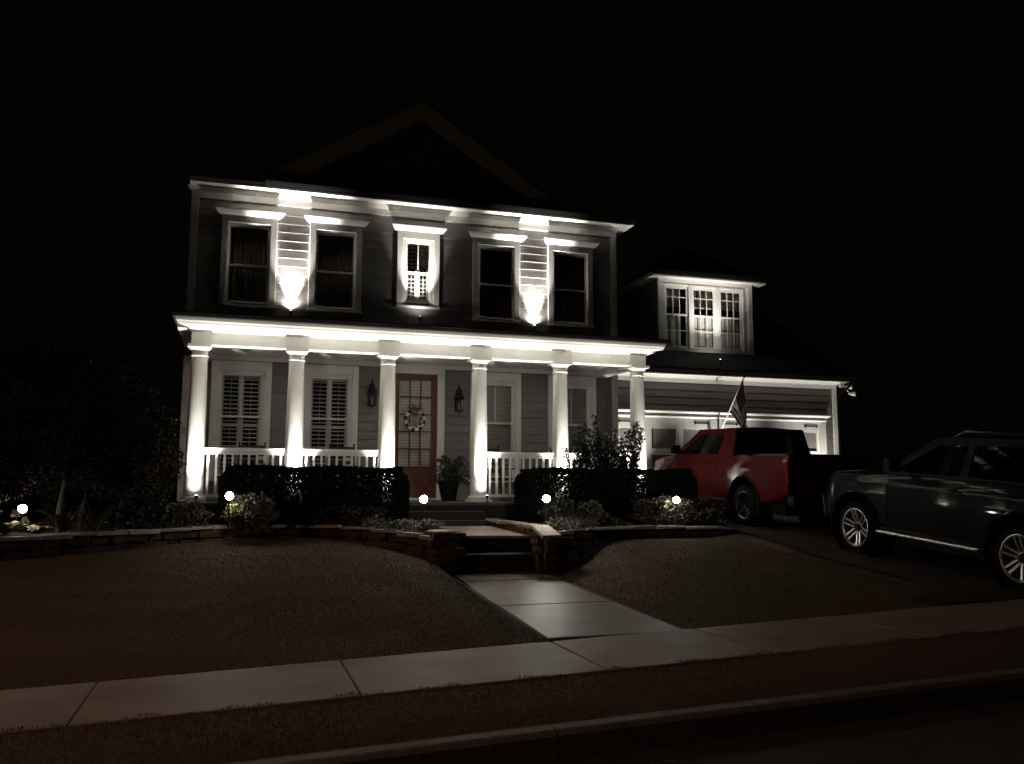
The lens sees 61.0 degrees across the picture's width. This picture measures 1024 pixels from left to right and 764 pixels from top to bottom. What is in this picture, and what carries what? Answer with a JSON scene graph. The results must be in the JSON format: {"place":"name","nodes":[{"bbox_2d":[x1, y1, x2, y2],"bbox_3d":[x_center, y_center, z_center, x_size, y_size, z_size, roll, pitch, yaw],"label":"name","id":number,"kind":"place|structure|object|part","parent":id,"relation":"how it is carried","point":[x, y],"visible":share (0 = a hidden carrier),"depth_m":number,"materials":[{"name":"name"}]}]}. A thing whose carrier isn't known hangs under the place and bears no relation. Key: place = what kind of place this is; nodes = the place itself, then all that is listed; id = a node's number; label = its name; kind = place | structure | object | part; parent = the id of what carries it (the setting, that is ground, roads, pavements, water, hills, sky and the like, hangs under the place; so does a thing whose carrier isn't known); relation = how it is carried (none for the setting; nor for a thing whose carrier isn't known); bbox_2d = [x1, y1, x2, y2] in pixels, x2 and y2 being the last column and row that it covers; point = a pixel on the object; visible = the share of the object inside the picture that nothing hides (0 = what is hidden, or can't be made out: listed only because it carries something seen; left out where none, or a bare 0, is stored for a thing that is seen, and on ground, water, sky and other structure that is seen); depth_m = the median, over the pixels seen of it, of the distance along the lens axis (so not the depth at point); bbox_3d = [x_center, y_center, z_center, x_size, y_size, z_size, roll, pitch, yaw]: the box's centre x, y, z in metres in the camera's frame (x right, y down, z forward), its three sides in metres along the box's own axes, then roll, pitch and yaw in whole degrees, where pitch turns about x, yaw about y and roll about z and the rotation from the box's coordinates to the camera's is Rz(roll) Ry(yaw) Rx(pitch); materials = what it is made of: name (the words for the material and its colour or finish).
{"place":"outdoors","nodes":[
{"label":"outdoors","id":0,"kind":"place"},
{"bbox_2d":[0,490,1023,763],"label":"ground","id":1,"kind":"structure","parent":0,"point":[268,632],"depth_m":8.41,"materials":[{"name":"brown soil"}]},
{"bbox_2d":[0,524,425,536],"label":"planting bed","id":2,"kind":"object","parent":1,"relation":"on","point":[16,533],"visible":0.12,"depth_m":12.68,"materials":[{"name":"brown soil"}]},
{"bbox_2d":[11,509,20,535],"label":"white flower","id":3,"kind":"object","parent":2,"relation":"on","point":[15,513],"visible":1,"depth_m":11.32,"materials":[{"name":"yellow plant"}]},
{"bbox_2d":[0,521,31,533],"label":"hosta","id":4,"kind":"object","parent":2,"relation":"on","point":[6,528],"visible":0.98,"depth_m":11.19,"materials":[{"name":"green plant"}]},
{"bbox_2d":[18,505,26,532],"bbox_3d":[-6.561,1.884,11.623,0.110,0.485,0.110,2,-7,-17],"label":"path light","id":5,"kind":"object","parent":2,"relation":"on","point":[22,509],"visible":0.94,"depth_m":11.61,"materials":[{"name":"white glass"}]},
{"bbox_2d":[19,516,29,533],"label":"white flower","id":6,"kind":"object","parent":2,"relation":"on","point":[24,520],"visible":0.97,"depth_m":11.35,"materials":[{"name":"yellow plant"}]},
{"bbox_2d":[21,525,53,533],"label":"hosta","id":7,"kind":"object","parent":2,"relation":"on","point":[34,529],"visible":0.94,"depth_m":11.48,"materials":[{"name":"green plant"}]},
{"bbox_2d":[29,507,96,532],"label":"strap leaf plant","id":8,"kind":"object","parent":2,"relation":"on","point":[62,523],"visible":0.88,"depth_m":11.53,"materials":[{"name":"green plant"}]},
{"bbox_2d":[0,340,184,532],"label":"weeping maple","id":9,"kind":"object","parent":2,"relation":"on","point":[77,441],"visible":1,"depth_m":11.84,"materials":[{"name":"green plant"}]},
{"bbox_2d":[70,501,120,531],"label":"strap leaf plant","id":10,"kind":"object","parent":2,"relation":"on","point":[100,518],"visible":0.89,"depth_m":11.69,"materials":[{"name":"green plant"}]},
{"bbox_2d":[95,490,186,529],"bbox_3d":[-5.364,1.880,12.594,1.233,0.647,0.649,2,-7,-17],"label":"spreading shrub","id":11,"kind":"object","parent":2,"relation":"on","point":[147,517],"visible":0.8,"depth_m":12.48,"materials":[{"name":"green plant"}]},
{"bbox_2d":[115,410,186,525],"bbox_3d":[-5.680,1.369,13.531,1.159,1.889,0.877,2,-7,-17],"label":"ornamental shrub","id":12,"kind":"object","parent":2,"relation":"on","point":[172,421],"visible":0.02,"depth_m":13.53,"materials":[{"name":"green plant"}]},
{"bbox_2d":[167,498,214,529],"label":"rose bush","id":13,"kind":"object","parent":2,"relation":"on","point":[187,518],"visible":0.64,"depth_m":12.93,"materials":[{"name":"green plant"}]},
{"bbox_2d":[220,491,279,533],"bbox_3d":[-3.847,1.923,12.808,0.864,0.621,0.685,2,-7,-17],"label":"round bush","id":14,"kind":"object","parent":2,"relation":"on","point":[243,522],"visible":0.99,"depth_m":12.69,"materials":[{"name":"green plant"}]},
{"bbox_2d":[216,463,409,526],"bbox_3d":[-3.195,1.844,13.989,2.997,1.070,0.994,2,-7,-17],"label":"hedge","id":15,"kind":"object","parent":2,"relation":"on","point":[231,479],"visible":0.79,"depth_m":13.71,"materials":[{"name":"green plant"}]},
{"bbox_2d":[306,504,391,529],"bbox_3d":[-2.521,2.094,13.466,1.326,0.462,0.390,2,-7,-17],"label":"perennial clump","id":16,"kind":"object","parent":2,"relation":"on","point":[342,511],"visible":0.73,"depth_m":13.40,"materials":[{"name":"green plant"}]},
{"bbox_2d":[355,517,390,531],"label":"edging plant","id":17,"kind":"object","parent":2,"relation":"on","point":[377,522],"visible":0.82,"depth_m":13.16,"materials":[{"name":"green plant"}]},
{"bbox_2d":[386,518,417,531],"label":"edging plant","id":18,"kind":"object","parent":2,"relation":"on","point":[395,525],"visible":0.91,"depth_m":12.91,"materials":[{"name":"green plant"}]},
{"bbox_2d":[411,518,446,531],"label":"edging plant","id":19,"kind":"object","parent":2,"relation":"on","point":[428,524],"visible":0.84,"depth_m":12.82,"materials":[{"name":"green plant"}]},
{"bbox_2d":[225,492,232,536],"bbox_3d":[-4.054,1.894,12.424,0.110,0.635,0.110,2,-7,-17],"label":"path light","id":20,"kind":"object","parent":1,"relation":"on","point":[229,496],"visible":1,"depth_m":12.41,"materials":[{"name":"white glass"}]},
{"bbox_2d":[0,524,458,572],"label":"retaining wall","id":21,"kind":"structure","parent":1,"relation":"on","point":[37,545],"depth_m":12.37,"materials":[{"name":"stone"}]},
{"bbox_2d":[420,495,426,530],"bbox_3d":[-1.309,1.976,12.848,0.110,0.590,0.110,2,-7,-17],"label":"path light","id":22,"kind":"object","parent":21,"relation":"on","point":[423,499],"visible":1,"depth_m":12.84,"materials":[{"name":"black metal"}]},
{"bbox_2d":[426,529,465,576],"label":"stone pier","id":23,"kind":"structure","parent":1,"relation":"on","point":[444,538],"depth_m":12.25,"materials":[{"name":"brown stone"}]},
{"bbox_2d":[408,511,488,525],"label":"porch steps","id":24,"kind":"structure","parent":1,"relation":"on","point":[462,518],"depth_m":15.21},
{"bbox_2d":[421,526,534,573],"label":"front steps","id":25,"kind":"structure","parent":1,"relation":"on","point":[490,549],"depth_m":12.86,"materials":[{"name":"concrete"}]},
{"bbox_2d":[169,99,857,525],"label":"house","id":26,"kind":"structure","parent":1,"relation":"on","point":[359,251],"depth_m":18.30,"materials":[{"name":"grey wood"}]},
{"bbox_2d":[205,360,271,480],"bbox_3d":[-5.429,0.796,17.336,1.180,2.355,0.752,2,-7,-17],"label":"window","id":27,"kind":"structure","parent":26,"relation":"in","point":[240,395],"depth_m":17.18,"materials":[{"name":"white paint"}]},
{"bbox_2d":[216,207,284,308],"bbox_3d":[-5.374,-2.436,17.719,1.349,1.965,0.807,2,-7,-17],"label":"window","id":28,"kind":"structure","parent":26,"relation":"in","point":[249,237],"depth_m":17.55,"materials":[{"name":"white paint"}]},
{"bbox_2d":[237,442,266,472],"bbox_3d":[-4.853,1.654,16.194,0.630,1.117,0.811,2,-7,-17],"label":"rocking chair","id":29,"kind":"object","parent":26,"relation":"on","point":[253,446],"visible":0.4,"depth_m":16.55,"materials":[{"name":"white wood"}]},
{"bbox_2d":[302,364,358,480],"bbox_3d":[-3.790,0.864,17.852,1.180,2.355,0.752,2,-7,-17],"label":"window","id":30,"kind":"structure","parent":26,"relation":"in","point":[330,391],"depth_m":17.71,"materials":[{"name":"white paint"}]},
{"bbox_2d":[304,215,369,314],"bbox_3d":[-3.735,-2.369,18.235,1.349,1.965,0.807,2,-7,-17],"label":"window","id":31,"kind":"structure","parent":26,"relation":"in","point":[335,250],"depth_m":18.07,"materials":[{"name":"white paint"}]},
{"bbox_2d":[329,443,354,478],"bbox_3d":[-3.298,1.724,16.736,0.630,1.117,0.811,1,-7,-10],"label":"rocking chair","id":32,"kind":"object","parent":26,"relation":"on","point":[341,462],"visible":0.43,"depth_m":17.10,"materials":[{"name":"white wood"}]},
{"bbox_2d":[366,379,377,407],"bbox_3d":[-2.862,0.237,17.753,0.240,0.610,0.298,2,-7,-17],"label":"wall lantern","id":33,"kind":"object","parent":26,"relation":"attached to","point":[371,402],"depth_m":17.69,"materials":[{"name":"black metal"}]},
{"bbox_2d":[392,223,446,309],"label":"window","id":34,"kind":"structure","parent":26,"relation":"in","point":[418,247],"depth_m":18.56,"materials":[{"name":"white paint"}]},
{"bbox_2d":[395,365,444,499],"bbox_3d":[-2.056,1.068,18.201,1.230,2.787,0.530,2,-7,-17],"label":"door","id":35,"kind":"structure","parent":26,"relation":"in","point":[415,452],"depth_m":18.17,"materials":[{"name":"red paint"}]},
{"bbox_2d":[404,403,425,431],"bbox_3d":[-2.013,0.736,18.059,0.454,0.585,0.112,2,-7,-17],"label":"wreath","id":36,"kind":"object","parent":35,"relation":"attached to","point":[410,414],"visible":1,"depth_m":18.05,"materials":[{"name":"white"}]},
{"bbox_2d":[424,455,469,500],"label":"potted fern","id":37,"kind":"object","parent":26,"relation":"on","point":[449,481],"visible":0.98,"depth_m":16.78,"materials":[{"name":"green plant"}]},
{"bbox_2d":[454,384,464,412],"bbox_3d":[-1.118,0.358,18.296,0.240,0.610,0.298,2,-7,-17],"label":"wall lantern","id":38,"kind":"object","parent":26,"relation":"attached to","point":[458,394],"depth_m":18.25,"materials":[{"name":"black metal"}]},
{"bbox_2d":[468,371,520,482],"bbox_3d":[-0.444,1.002,18.905,1.180,2.355,0.752,2,-7,-17],"label":"window","id":39,"kind":"structure","parent":26,"relation":"in","point":[503,389],"depth_m":18.75,"materials":[{"name":"white paint"}]},
{"bbox_2d":[468,231,526,323],"bbox_3d":[-0.428,-2.232,19.277,1.349,1.965,0.807,2,-7,-17],"label":"window","id":40,"kind":"structure","parent":26,"relation":"in","point":[496,256],"depth_m":19.12,"materials":[{"name":"white paint"}]},
{"bbox_2d":[487,446,514,500],"bbox_3d":[-0.344,1.808,17.354,0.630,1.117,0.812,3,-8,-23],"label":"rocking chair","id":41,"kind":"object","parent":26,"relation":"on","point":[493,463],"visible":0.45,"depth_m":17.63,"materials":[{"name":"white wood"}]},
{"bbox_2d":[544,238,599,328],"bbox_3d":[1.231,-2.163,19.799,1.349,1.965,0.807,2,-7,-17],"label":"window","id":42,"kind":"structure","parent":26,"relation":"in","point":[570,262],"depth_m":19.64,"materials":[{"name":"white paint"}]},
{"bbox_2d":[547,375,596,482],"bbox_3d":[1.233,1.071,19.434,1.180,2.355,0.752,2,-7,-17],"label":"window","id":43,"kind":"structure","parent":26,"relation":"in","point":[581,390],"depth_m":19.31,"materials":[{"name":"white paint"}]},
{"bbox_2d":[618,417,709,508],"bbox_3d":[3.615,1.933,20.637,2.530,2.160,0.074,2,-7,-17],"label":"garage door","id":44,"kind":"structure","parent":26,"relation":"in","point":[661,433],"depth_m":20.70,"materials":[{"name":"white paint"}]},
{"bbox_2d":[721,375,746,428],"bbox_3d":[5.228,0.844,20.530,0.178,1.860,1.276,2,-7,-17],"label":"flag","id":45,"kind":"object","parent":26,"relation":"attached to","point":[738,410],"visible":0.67,"depth_m":20.19,"materials":[{"name":"multicoloured fabric"}]},
{"bbox_2d":[725,420,819,453],"bbox_3d":[6.450,2.050,21.530,2.820,2.160,0.074,2,-7,-17],"label":"garage door","id":46,"kind":"structure","parent":26,"relation":"in","point":[810,429],"depth_m":21.87,"materials":[{"name":"white paint"}]},
{"bbox_2d":[839,383,855,395],"bbox_3d":[8.528,0.199,22.080,0.400,0.340,0.182,-3,-8,27],"label":"floodlight","id":47,"kind":"object","parent":26,"relation":"attached to","point":[841,385],"visible":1,"depth_m":22.07,"materials":[{"name":"white paint"}]},
{"bbox_2d":[484,518,572,574],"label":"cheek wall","id":48,"kind":"structure","parent":1,"relation":"on","point":[550,556],"depth_m":12.67,"materials":[{"name":"stone"}]},
{"bbox_2d":[227,667,1023,763],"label":"kerb","id":49,"kind":"structure","parent":1,"relation":"on","point":[560,742],"depth_m":5.72,"materials":[{"name":"concrete"}]},
{"bbox_2d":[541,522,720,530],"bbox_3d":[1.757,2.480,14.920,3.600,0.070,3.100,2,-7,-17],"label":"planting bed","id":50,"kind":"object","parent":1,"relation":"on","point":[656,524],"visible":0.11,"depth_m":15.19,"materials":[{"name":"brown soil"}]},
{"bbox_2d":[543,495,549,524],"bbox_3d":[0.525,2.037,13.259,0.110,0.617,0.110,2,-7,-17],"label":"path light","id":51,"kind":"object","parent":50,"relation":"on","point":[546,498],"visible":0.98,"depth_m":13.25,"materials":[{"name":"black metal"}]},
{"bbox_2d":[538,517,572,530],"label":"edging plant","id":52,"kind":"object","parent":50,"relation":"on","point":[556,523],"visible":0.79,"depth_m":13.26,"materials":[{"name":"green plant"}]},
{"bbox_2d":[536,497,580,524],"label":"shrub","id":53,"kind":"object","parent":50,"relation":"on","point":[553,512],"visible":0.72,"depth_m":14.20,"materials":[{"name":"green plant"}]},
{"bbox_2d":[557,516,585,528],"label":"edging plant","id":54,"kind":"object","parent":50,"relation":"on","point":[576,522],"visible":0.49,"depth_m":13.63,"materials":[{"name":"green plant"}]},
{"bbox_2d":[574,516,599,527],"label":"edging plant","id":55,"kind":"object","parent":50,"relation":"on","point":[591,523],"visible":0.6,"depth_m":14.01,"materials":[{"name":"green plant"}]},
{"bbox_2d":[573,499,610,526],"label":"shrub","id":56,"kind":"object","parent":50,"relation":"on","point":[593,513],"visible":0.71,"depth_m":14.29,"materials":[{"name":"green plant"}]},
{"bbox_2d":[560,414,645,507],"bbox_3d":[1.713,1.632,16.170,1.800,2.047,0.421,2,-7,-17],"label":"tall shrub","id":57,"kind":"object","parent":50,"relation":"on","point":[597,459],"visible":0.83,"depth_m":16.18,"materials":[{"name":"green plant"}]},
{"bbox_2d":[513,465,698,524],"bbox_3d":[1.691,2.038,15.501,3.262,1.079,0.946,2,-7,-17],"label":"hedge","id":58,"kind":"object","parent":50,"relation":"on","point":[673,482],"visible":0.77,"depth_m":15.19,"materials":[{"name":"green plant"}]},
{"bbox_2d":[598,516,626,525],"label":"edging plant","id":59,"kind":"object","parent":50,"relation":"on","point":[616,522],"visible":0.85,"depth_m":14.37,"materials":[{"name":"green plant"}]},
{"bbox_2d":[625,493,708,525],"bbox_3d":[2.671,2.213,14.909,1.601,0.594,0.631,2,-7,-17],"label":"azalea","id":60,"kind":"object","parent":50,"relation":"on","point":[642,512],"visible":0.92,"depth_m":14.80,"materials":[{"name":"green plant"}]},
{"bbox_2d":[694,494,732,525],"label":"azalea","id":61,"kind":"object","parent":50,"relation":"on","point":[711,512],"visible":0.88,"depth_m":15.13,"materials":[{"name":"green plant"}]},
{"bbox_2d":[532,525,737,569],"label":"retaining wall","id":62,"kind":"structure","parent":1,"relation":"on","point":[603,535],"depth_m":14.21,"materials":[{"name":"stone"}]},
{"bbox_2d":[673,497,679,530],"bbox_3d":[2.761,2.210,14.566,0.110,0.565,0.110,2,-7,-17],"label":"path light","id":63,"kind":"object","parent":62,"relation":"on","point":[676,500],"visible":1,"depth_m":14.55,"materials":[{"name":"black metal"}]},
{"bbox_2d":[0,599,1023,734],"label":"pavement","id":64,"kind":"structure","parent":0,"point":[112,701],"depth_m":7.23,"materials":[{"name":"concrete"}]},
{"bbox_2d":[0,625,1023,763],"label":"grass","id":65,"kind":"structure","parent":0,"point":[602,688],"depth_m":6.12,"materials":[{"name":"green plant"}]},
{"bbox_2d":[0,0,1023,490],"label":"sky","id":66,"kind":"structure","parent":0,"point":[863,159],"materials":[{"name":"black"}]},
{"bbox_2d":[549,447,574,497],"bbox_3d":[1.151,1.902,18.085,0.630,1.117,0.811,2,-7,-17],"label":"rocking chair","id":67,"kind":"object","parent":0,"point":[570,451],"visible":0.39,"depth_m":18.43,"materials":[{"name":"white wood"}]},
{"bbox_2d":[454,572,679,640],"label":"path","id":68,"kind":"structure","parent":0,"point":[548,607],"depth_m":9.87,"materials":[{"name":"concrete"}]},
{"bbox_2d":[548,699,1023,763],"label":"street","id":69,"kind":"structure","parent":0,"point":[993,733],"depth_m":5.53,"materials":[{"name":"black asphalt"}]},
{"bbox_2d":[698,509,1023,603],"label":"driveway","id":70,"kind":"structure","parent":0,"point":[942,577],"depth_m":12.28,"materials":[{"name":"concrete"}]},
{"bbox_2d":[652,422,875,526],"bbox_3d":[4.658,1.788,17.127,2.280,2.017,5.360,2,-5,-17],"label":"pickup truck","id":71,"kind":"object","parent":70,"relation":"on","point":[756,476],"visible":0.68,"depth_m":15.74,"materials":[{"name":"red paint"}]},
{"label":"side window","id":72,"kind":"part","parent":71,"relation":"part of","materials":[{"name":"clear glass"}]},
{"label":"rear window","id":73,"kind":"part","parent":71,"relation":"part of","materials":[{"name":"black glass"}]},
{"bbox_2d":[822,431,1023,591],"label":"sport utility vehicle","id":74,"kind":"object","parent":70,"relation":"on","point":[959,495],"visible":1,"depth_m":11.47,"materials":[{"name":"black paint"}]},
{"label":"side window","id":75,"kind":"part","parent":74,"relation":"part of","materials":[{"name":"black glass"}]},
{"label":"side window","id":76,"kind":"part","parent":74,"relation":"part of","materials":[{"name":"black glass"}]}
]}

